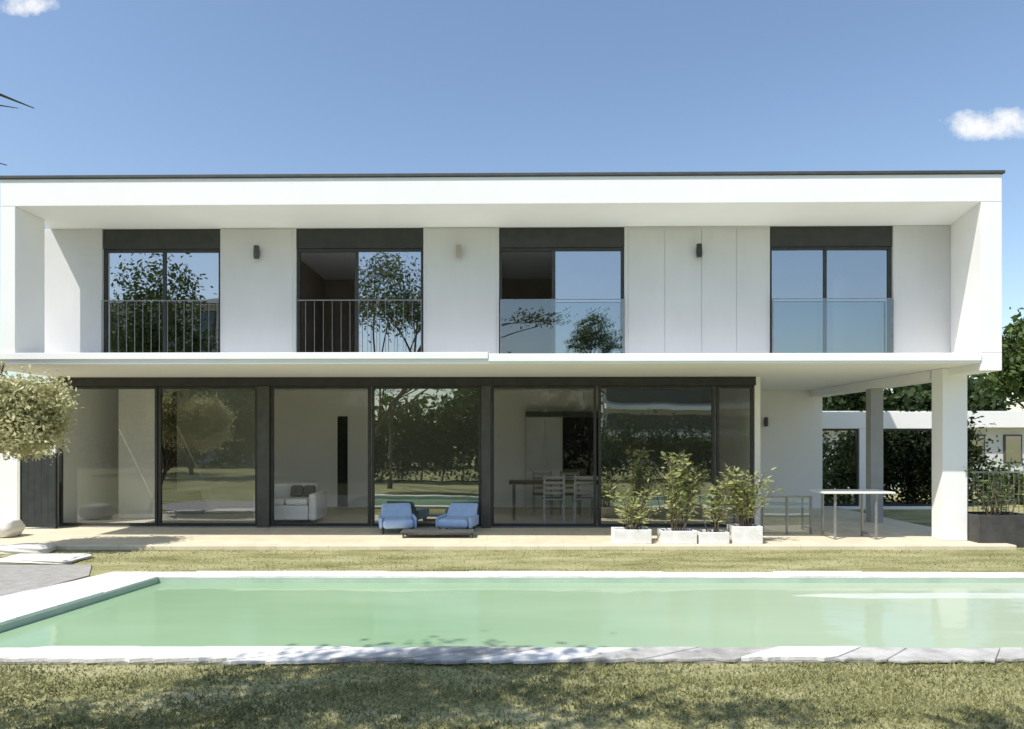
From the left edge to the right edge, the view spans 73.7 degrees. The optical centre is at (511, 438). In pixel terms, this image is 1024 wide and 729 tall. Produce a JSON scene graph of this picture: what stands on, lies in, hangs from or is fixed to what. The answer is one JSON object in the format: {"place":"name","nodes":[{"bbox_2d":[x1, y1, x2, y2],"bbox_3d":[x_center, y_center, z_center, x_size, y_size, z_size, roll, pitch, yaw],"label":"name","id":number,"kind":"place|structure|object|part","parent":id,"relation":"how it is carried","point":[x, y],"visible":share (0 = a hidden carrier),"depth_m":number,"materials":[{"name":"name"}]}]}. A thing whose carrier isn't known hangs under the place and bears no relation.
{"place":"outdoors","nodes":[
{"label":"outdoors","id":0,"kind":"place"},
{"bbox_2d":[0,565,91,595],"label":"path","id":1,"kind":"structure","parent":0,"point":[16,578],"depth_m":8.38,"materials":[{"name":"white stone"}]},
{"bbox_2d":[0,507,1016,549],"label":"terrace","id":2,"kind":"structure","parent":0,"point":[893,534],"depth_m":11.10,"materials":[{"name":"stone"}]},
{"bbox_2d":[0,518,25,537],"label":"boulder","id":3,"kind":"object","parent":2,"relation":"on","point":[11,527],"visible":0.98,"depth_m":11.19,"materials":[{"name":"white stone"}]},
{"bbox_2d":[20,453,57,528],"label":"garden gate","id":4,"kind":"structure","parent":2,"relation":"on","point":[38,493],"depth_m":12.28,"materials":[{"name":"paint"}]},
{"bbox_2d":[379,503,416,533],"bbox_3d":[-2.007,1.401,11.931,0.630,0.462,0.846,0,0,-13],"label":"armchair","id":5,"kind":"object","parent":2,"relation":"on","point":[395,515],"visible":0.95,"depth_m":11.96,"materials":[{"name":"blue fabric"}]},
{"bbox_2d":[400,529,474,537],"bbox_3d":[-1.220,1.577,11.300,1.200,0.105,0.400,0,0,0],"label":"coffee table","id":6,"kind":"object","parent":2,"relation":"on","point":[470,531],"visible":1,"depth_m":11.16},
{"bbox_2d":[436,503,478,533],"bbox_3d":[-0.939,1.401,11.981,0.630,0.462,0.846,0,0,11],"label":"armchair","id":7,"kind":"object","parent":2,"relation":"on","point":[462,515],"visible":0.97,"depth_m":11.96,"materials":[{"name":"blue fabric"}]},
{"bbox_2d":[0,170,1004,540],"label":"modern house","id":8,"kind":"structure","parent":2,"relation":"on","point":[360,348],"depth_m":11.36,"materials":[{"name":"paint"}]},
{"bbox_2d":[59,386,157,525],"bbox_3d":[-7.416,0.326,12.558,1.821,2.559,0.050,0,0,1],"label":"sliding door","id":9,"kind":"structure","parent":8,"relation":"in","point":[61,523],"depth_m":12.53,"materials":[{"name":"black glass"}]},
{"bbox_2d":[101,229,219,352],"bbox_3d":[-5.855,-2.381,11.455,1.985,2.225,0.255,0,0,1],"label":"window","id":10,"kind":"structure","parent":8,"relation":"in","point":[162,286],"depth_m":11.46,"materials":[{"name":"clear glass"}]},
{"bbox_2d":[162,392,176,519],"bbox_3d":[-6.416,0.330,12.801,0.280,2.400,0.058,0,0,0],"label":"curtain","id":11,"kind":"object","parent":8,"relation":"hanging from","point":[169,455],"visible":1,"depth_m":12.80,"materials":[{"name":"fabric"}]},
{"bbox_2d":[177,490,205,514],"bbox_3d":[-6.940,1.381,14.673,0.630,0.462,0.846,0,0,-29],"label":"armchair","id":12,"kind":"object","parent":8,"relation":"on","point":[190,500],"visible":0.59,"depth_m":14.71,"materials":[{"name":"grey fabric"}]},
{"bbox_2d":[158,386,256,525],"bbox_3d":[-5.573,0.326,12.534,1.832,2.559,0.050,0,0,1],"label":"sliding door","id":13,"kind":"structure","parent":8,"relation":"in","point":[160,388],"depth_m":12.52,"materials":[{"name":"black glass"}]},
{"bbox_2d":[253,483,326,520],"bbox_3d":[-4.300,1.225,13.305,1.200,0.670,0.850,0,0,0],"label":"sofa","id":14,"kind":"object","parent":8,"relation":"on","point":[311,507],"visible":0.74,"depth_m":12.90,"materials":[{"name":"white fabric"}]},
{"bbox_2d":[291,485,302,496],"bbox_3d":[-4.218,1.033,13.386,0.230,0.220,0.100,0,-14,4],"label":"throw pillow","id":15,"kind":"object","parent":14,"relation":"on","point":[296,490],"visible":1,"depth_m":13.34,"materials":[{"name":"fabric"}]},
{"bbox_2d":[303,485,315,496],"bbox_3d":[-3.969,1.033,13.387,0.230,0.220,0.100,0,-14,2],"label":"throw pillow","id":16,"kind":"object","parent":14,"relation":"on","point":[309,489],"visible":0.77,"depth_m":13.35,"materials":[{"name":"fabric"}]},
{"bbox_2d":[271,386,370,525],"bbox_3d":[-3.501,0.326,12.504,1.833,2.559,0.050,0,0,1],"label":"sliding door","id":17,"kind":"structure","parent":8,"relation":"in","point":[272,387],"depth_m":12.48,"materials":[{"name":"black glass"}]},
{"bbox_2d":[337,416,347,505],"bbox_3d":[-3.983,0.543,16.045,0.235,2.114,0.017,0,0,1],"label":"dark doorway","id":18,"kind":"structure","parent":8,"relation":"in","point":[342,421],"depth_m":16.04,"materials":[{"name":"black fabric"}]},
{"bbox_2d":[296,228,422,351],"bbox_3d":[-2.530,-2.381,11.408,2.118,2.225,0.255,0,0,1],"label":"window","id":19,"kind":"structure","parent":8,"relation":"in","point":[388,300],"depth_m":11.40,"materials":[{"name":"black glass"}]},
{"bbox_2d":[371,386,480,525],"bbox_3d":[-1.563,0.326,12.477,2.007,2.559,0.050,0,0,1],"label":"sliding door","id":20,"kind":"structure","parent":8,"relation":"in","point":[426,440],"depth_m":12.48,"materials":[{"name":"clear glass"}]},
{"bbox_2d":[532,471,552,516],"bbox_3d":[0.640,1.150,14.232,0.420,0.920,0.445,0,0,0],"label":"dining chair","id":21,"kind":"object","parent":8,"relation":"on","point":[541,494],"visible":0.64,"depth_m":14.38,"materials":[{"name":"grey wood"}]},
{"bbox_2d":[491,386,595,526],"bbox_3d":[0.579,0.326,12.447,1.916,2.559,0.050,0,0,1],"label":"sliding door","id":22,"kind":"structure","parent":8,"relation":"in","point":[492,387],"depth_m":12.43,"materials":[{"name":"black metal"}]},
{"bbox_2d":[542,474,564,522],"bbox_3d":[0.800,1.150,13.188,0.420,0.920,0.445,0,0,0],"label":"dining chair","id":23,"kind":"object","parent":8,"relation":"on","point":[544,498],"visible":1,"depth_m":12.97,"materials":[{"name":"grey wood"}]},
{"bbox_2d":[509,480,597,520],"bbox_3d":[0.920,1.235,13.700,1.960,0.750,0.840,0,0,0],"label":"dining table","id":24,"kind":"object","parent":8,"relation":"on","point":[513,482],"visible":0.53,"depth_m":13.31,"materials":[{"name":"brown wood"}]},
{"bbox_2d":[499,227,623,353],"bbox_3d":[0.824,-2.381,11.364,2.067,2.225,0.250,0,0,1],"label":"window","id":25,"kind":"structure","parent":8,"relation":"in","point":[587,299],"depth_m":11.36,"materials":[{"name":"clear glass"}]},
{"bbox_2d":[526,411,597,508],"bbox_3d":[1.187,0.500,15.755,1.740,2.220,0.430,0,0,0],"label":"kitchen cabinet","id":26,"kind":"object","parent":8,"relation":"on","point":[557,442],"visible":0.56,"depth_m":15.55,"materials":[{"name":"grey paint"}]},
{"bbox_3d":[0.537,0.545,15.559,0.400,2.030,0.018,0,0,0],"label":"cabinet door","id":27,"kind":"part","parent":26,"relation":"part of","materials":[{"name":"grey paint"}]},
{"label":"cabinet door","id":28,"kind":"part","parent":26,"relation":"part of","materials":[{"name":"grey paint"}]},
{"bbox_2d":[560,471,581,516],"bbox_3d":[1.220,1.150,14.232,0.420,0.920,0.445,0,0,0],"label":"dining chair","id":29,"kind":"object","parent":8,"relation":"on","point":[572,494],"visible":0.52,"depth_m":14.43,"materials":[{"name":"grey wood"}]},
{"bbox_2d":[572,474,592,522],"bbox_3d":[1.380,1.150,13.188,0.420,0.920,0.445,0,0,0],"label":"dining chair","id":30,"kind":"object","parent":8,"relation":"on","point":[574,498],"visible":0.71,"depth_m":12.97,"materials":[{"name":"grey wood"}]},
{"bbox_2d":[598,386,714,526],"bbox_3d":[2.625,0.326,12.419,2.105,2.559,0.050,0,0,1],"label":"sliding door","id":31,"kind":"structure","parent":8,"relation":"in","point":[636,423],"depth_m":12.42,"materials":[{"name":"clear glass"}]},
{"bbox_2d":[716,386,752,526],"bbox_3d":[4.045,0.326,12.399,0.663,2.559,0.050,0,0,1],"label":"sliding door","id":32,"kind":"structure","parent":8,"relation":"in","point":[717,387],"depth_m":12.38,"materials":[{"name":"black glass"}]},
{"bbox_2d":[770,226,893,352],"bbox_3d":[5.258,-2.381,11.302,2.012,2.225,0.250,0,0,1],"label":"window","id":33,"kind":"structure","parent":8,"relation":"in","point":[831,286],"depth_m":11.30,"materials":[{"name":"clear glass"}]},
{"bbox_2d":[611,527,651,543],"bbox_3d":[1.862,1.520,10.680,0.577,0.220,0.340,0,0,0],"label":"planter","id":34,"kind":"object","parent":2,"relation":"on","point":[624,535],"visible":0.99,"depth_m":10.51,"materials":[{"name":"concrete"}]},
{"bbox_2d":[604,478,662,529],"bbox_3d":[1.914,1.045,10.685,0.936,0.845,0.529,0,0,0],"label":"potted plant","id":35,"kind":"object","parent":34,"relation":"on","point":[633,511],"visible":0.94,"depth_m":10.66,"materials":[{"name":"green plant"}]},
{"bbox_2d":[657,528,696,543],"bbox_3d":[2.579,1.530,10.680,0.545,0.200,0.340,0,0,0],"label":"planter","id":36,"kind":"object","parent":2,"relation":"on","point":[670,536],"visible":0.98,"depth_m":10.51,"materials":[{"name":"concrete"}]},
{"bbox_2d":[659,450,701,530],"bbox_3d":[2.618,0.828,10.675,0.629,1.313,0.546,0,0,30],"label":"potted plant","id":37,"kind":"object","parent":36,"relation":"on","point":[675,493],"visible":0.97,"depth_m":10.68,"materials":[{"name":"green plant"}]},
{"bbox_2d":[696,530,728,543],"bbox_3d":[3.117,1.540,10.680,0.468,0.180,0.340,0,0,0],"label":"planter","id":38,"kind":"object","parent":2,"relation":"on","point":[712,537],"visible":0.82,"depth_m":10.51,"materials":[{"name":"concrete"}]},
{"bbox_2d":[691,476,733,531],"bbox_3d":[3.144,1.042,10.677,0.662,0.926,0.491,0,0,0],"label":"potted plant","id":39,"kind":"object","parent":38,"relation":"on","point":[718,503],"visible":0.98,"depth_m":10.63,"materials":[{"name":"green plant"}]},
{"bbox_2d":[727,524,762,543],"bbox_3d":[3.639,1.495,10.680,0.452,0.270,0.340,0,0,0],"label":"planter","id":40,"kind":"object","parent":2,"relation":"on","point":[748,534],"visible":0.82,"depth_m":10.51,"materials":[{"name":"concrete"}]},
{"bbox_2d":[715,464,784,525],"bbox_3d":[3.700,0.903,10.660,1.084,1.023,0.500,0,0,0],"label":"potted plant","id":41,"kind":"object","parent":40,"relation":"on","point":[742,507],"visible":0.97,"depth_m":10.63,"materials":[{"name":"green plant"}]},
{"bbox_2d":[762,496,811,533],"bbox_3d":[4.672,1.305,11.600,0.840,0.650,0.040,0,0,0],"label":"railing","id":42,"kind":"object","parent":2,"relation":"on","point":[810,513],"visible":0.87,"depth_m":11.58,"materials":[{"name":"grey metal"}]},
{"bbox_2d":[808,489,895,539],"bbox_3d":[5.557,1.245,11.200,1.140,0.770,0.600,0,0,0],"label":"garden table","id":43,"kind":"object","parent":2,"relation":"on","point":[862,492],"visible":1,"depth_m":11.02,"materials":[{"name":"white painted wood"},{"name":"grey steel"}]},
{"bbox_2d":[967,511,1023,547],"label":"planter","id":44,"kind":"object","parent":2,"relation":"on","point":[982,527],"visible":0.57,"depth_m":10.60,"materials":[{"name":"concrete"}]},
{"bbox_2d":[963,466,1023,514],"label":"potted plant","id":45,"kind":"object","parent":44,"relation":"on","point":[997,499],"visible":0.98,"depth_m":10.81,"materials":[{"name":"green plant"}]},
{"bbox_2d":[0,445,1023,728],"bbox_3d":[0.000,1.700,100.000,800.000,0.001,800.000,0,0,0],"label":"lawn","id":46,"kind":"structure","parent":0,"point":[542,559],"depth_m":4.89,"materials":[{"name":"green plant"}]},
{"bbox_2d":[0,450,19,518],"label":"garden wall","id":47,"kind":"structure","parent":46,"relation":"on","point":[10,488],"depth_m":13.00,"materials":[{"name":"white paint"}]},
{"bbox_2d":[0,93,32,165],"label":"bare tree","id":48,"kind":"object","parent":46,"relation":"on","point":[4,96],"visible":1,"depth_m":3.00,"materials":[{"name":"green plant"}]},
{"bbox_2d":[0,543,56,554],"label":"flat stone","id":49,"kind":"object","parent":46,"relation":"on","point":[20,548],"visible":0.94,"depth_m":9.97,"materials":[{"name":"white stone"}]},
{"bbox_2d":[0,358,82,464],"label":"overhanging shrub","id":50,"kind":"object","parent":46,"relation":"on","point":[37,417],"visible":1,"depth_m":9.63,"materials":[{"name":"green plant"}]},
{"bbox_2d":[0,553,92,564],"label":"flat stone","id":51,"kind":"object","parent":46,"relation":"on","point":[49,558],"visible":1,"depth_m":9.29,"materials":[{"name":"white stone"}]},
{"bbox_2d":[0,660,1023,664],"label":"pool kerb base","id":52,"kind":"object","parent":46,"relation":"on","point":[398,662],"visible":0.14,"depth_m":5.14,"materials":[{"name":"grey stone"}]},
{"bbox_2d":[0,571,1023,664],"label":"pool coping","id":53,"kind":"object","parent":52,"relation":"on","point":[20,605],"visible":0.97,"depth_m":6.28,"materials":[{"name":"white stone"}]},
{"bbox_2d":[330,646,1023,664],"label":"pool coping","id":54,"kind":"object","parent":52,"relation":"on","point":[443,655],"visible":0.98,"depth_m":5.21,"materials":[{"name":"stone"}]},
{"bbox_2d":[822,396,837,410],"bbox_3d":[10.853,-0.685,29.858,6.725,4.861,3.790,0,0,0],"label":"background tree","id":55,"kind":"object","parent":46,"relation":"on","point":[830,402],"visible":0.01,"depth_m":29.33,"materials":[{"name":"green plant"}]},
{"bbox_2d":[822,394,854,503],"bbox_3d":[8.097,0.597,16.966,2.150,3.389,1.035,0,0,0],"label":"hedge","id":56,"kind":"object","parent":46,"relation":"on","point":[839,463],"visible":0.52,"depth_m":16.82,"materials":[{"name":"green plant"}]},
{"bbox_2d":[823,388,894,410],"bbox_3d":[14.429,-0.928,30.950,6.356,5.320,4.294,0,0,-22],"label":"background tree","id":57,"kind":"object","parent":46,"relation":"on","point":[851,402],"visible":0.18,"depth_m":30.18,"materials":[{"name":"green plant"}]},
{"bbox_2d":[822,412,931,508],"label":"screen wall","id":58,"kind":"structure","parent":46,"relation":"on","point":[892,421],"depth_m":16.30,"materials":[{"name":"white paint"}]},
{"bbox_2d":[824,389,1004,505],"bbox_3d":[10.180,0.557,17.260,4.463,4.097,1.769,0,0,0],"label":"hedge","id":59,"kind":"object","parent":46,"relation":"on","point":[907,461],"visible":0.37,"depth_m":17.01,"materials":[{"name":"green plant"}]},
{"bbox_2d":[883,373,1022,410],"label":"background tree","id":60,"kind":"object","parent":46,"relation":"on","point":[899,395],"visible":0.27,"depth_m":29.22,"materials":[{"name":"green plant"}]},
{"bbox_2d":[967,457,1023,505],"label":"hedge","id":61,"kind":"object","parent":46,"relation":"on","point":[1020,500],"visible":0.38,"depth_m":17.43,"materials":[{"name":"green plant"}]},
{"bbox_2d":[967,307,1023,407],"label":"garden tree","id":62,"kind":"object","parent":46,"relation":"on","point":[1010,376],"visible":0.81,"depth_m":16.89,"materials":[{"name":"green plant"}]},
{"bbox_2d":[973,471,1023,511],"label":"metal railing","id":63,"kind":"object","parent":46,"relation":"on","point":[997,472],"visible":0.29,"depth_m":13.40,"materials":[{"name":"grey metal"}]},
{"bbox_2d":[0,578,1023,631],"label":"pool basin","id":64,"kind":"object","parent":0,"point":[24,621],"visible":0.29,"depth_m":8.20,"materials":[{"name":"grey concrete"}]},
{"bbox_2d":[0,583,1023,647],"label":"pool water","id":65,"kind":"structure","parent":64,"relation":"in","point":[549,615],"depth_m":6.66,"materials":[{"name":"green liquid"}]},
{"bbox_2d":[793,593,1023,598],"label":"pool ledge","id":66,"kind":"object","parent":64,"relation":"attached to","point":[925,595],"visible":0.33,"depth_m":7.53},
{"bbox_2d":[0,0,1023,410],"label":"sky","id":67,"kind":"structure","parent":0,"point":[112,87],"materials":[{"name":"blue"}]},
{"bbox_2d":[822,411,1023,488],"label":"neighbour house","id":68,"kind":"structure","parent":0,"point":[1008,428],"depth_m":22.94,"materials":[{"name":"white paint"}]},
{"bbox_2d":[970,435,984,462],"bbox_3d":[15.606,0.365,22.968,0.604,0.970,0.055,0,0,0],"label":"window","id":69,"kind":"structure","parent":68,"relation":"in","point":[980,442],"depth_m":22.94,"materials":[{"name":"beige glass"}]},
{"bbox_2d":[1003,435,1021,462],"bbox_3d":[16.848,0.365,22.968,0.604,0.970,0.055,0,0,0],"label":"window","id":70,"kind":"structure","parent":68,"relation":"in","point":[1012,444],"depth_m":22.94,"materials":[{"name":"beige glass"}]}
]}

